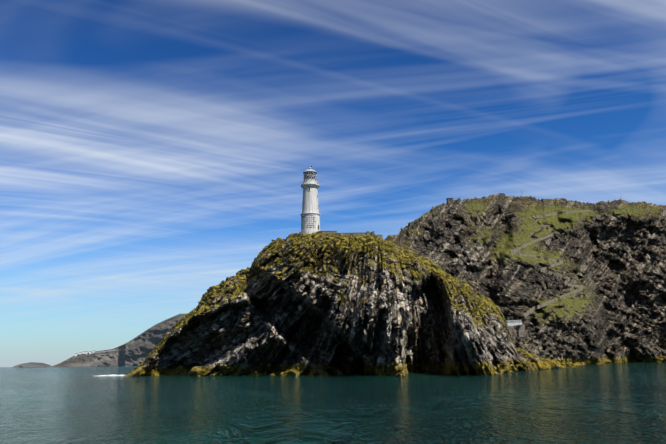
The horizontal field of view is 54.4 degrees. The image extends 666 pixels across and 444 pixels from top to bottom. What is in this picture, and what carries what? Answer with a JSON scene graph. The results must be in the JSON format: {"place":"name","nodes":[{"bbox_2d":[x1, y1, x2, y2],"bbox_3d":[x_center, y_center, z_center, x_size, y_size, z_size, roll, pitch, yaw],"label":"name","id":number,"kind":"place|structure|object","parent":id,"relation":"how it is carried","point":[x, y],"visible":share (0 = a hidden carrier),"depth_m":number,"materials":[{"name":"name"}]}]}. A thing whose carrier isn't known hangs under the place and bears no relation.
{"place":"outdoors","nodes":[
{"label":"outdoors","id":0,"kind":"place"},
{"bbox_2d":[0,362,665,443],"bbox_3d":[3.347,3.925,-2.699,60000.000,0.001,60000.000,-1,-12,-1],"label":"sea","id":1,"kind":"structure","parent":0,"point":[615,403],"depth_m":63.64,"materials":[{"name":"liquid"}]},
{"bbox_2d":[12,362,50,367],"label":"islet","id":2,"kind":"object","parent":1,"relation":"on","point":[32,364],"visible":0.65,"depth_m":3535.73,"materials":[{"name":"grey stone"}]},
{"bbox_2d":[51,314,184,366],"bbox_3d":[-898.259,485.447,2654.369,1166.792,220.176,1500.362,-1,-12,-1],"label":"headland","id":3,"kind":"structure","parent":1,"relation":"on","point":[137,350],"depth_m":2676.74,"materials":[{"name":"grey stone"}]},
{"bbox_2d":[75,350,114,355],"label":"distant buildings","id":4,"kind":"structure","parent":3,"relation":"on","point":[84,352],"depth_m":3240.52,"materials":[{"name":"white"}]},
{"bbox_2d":[124,231,572,376],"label":"island rock","id":5,"kind":"object","parent":1,"relation":"on","point":[321,303],"visible":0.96,"depth_m":234.84,"materials":[{"name":"grey stone"}]},
{"bbox_2d":[300,166,320,233],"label":"lighthouse","id":6,"kind":"object","parent":5,"relation":"on","point":[310,215],"visible":1,"depth_m":311.33,"materials":[{"name":"white paint"}]},
{"bbox_2d":[299,231,382,238],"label":"lighthouse compound walls","id":7,"kind":"structure","parent":5,"relation":"on","point":[355,234],"depth_m":297.41,"materials":[{"name":"stone"}]},
{"bbox_2d":[507,320,525,336],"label":"footbridge","id":8,"kind":"object","parent":5,"relation":"on","point":[520,326],"visible":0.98,"depth_m":315.56,"materials":[{"name":"silver metal"}]},
{"bbox_2d":[0,0,665,366],"label":"sky","id":9,"kind":"structure","parent":0,"point":[151,151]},
{"bbox_2d":[384,193,665,365],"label":"rocky headland","id":10,"kind":"structure","parent":0,"point":[611,255],"depth_m":437.28,"materials":[{"name":"grey stone"}]},
{"bbox_2d":[446,198,452,203],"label":"lookout hut","id":11,"kind":"object","parent":10,"relation":"on","point":[449,200],"visible":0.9,"depth_m":486.26,"materials":[{"name":"stone"}]},
{"bbox_2d":[510,210,590,322],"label":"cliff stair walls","id":12,"kind":"structure","parent":10,"relation":"on","point":[543,270],"depth_m":405.20,"materials":[{"name":"stone"}]}
]}

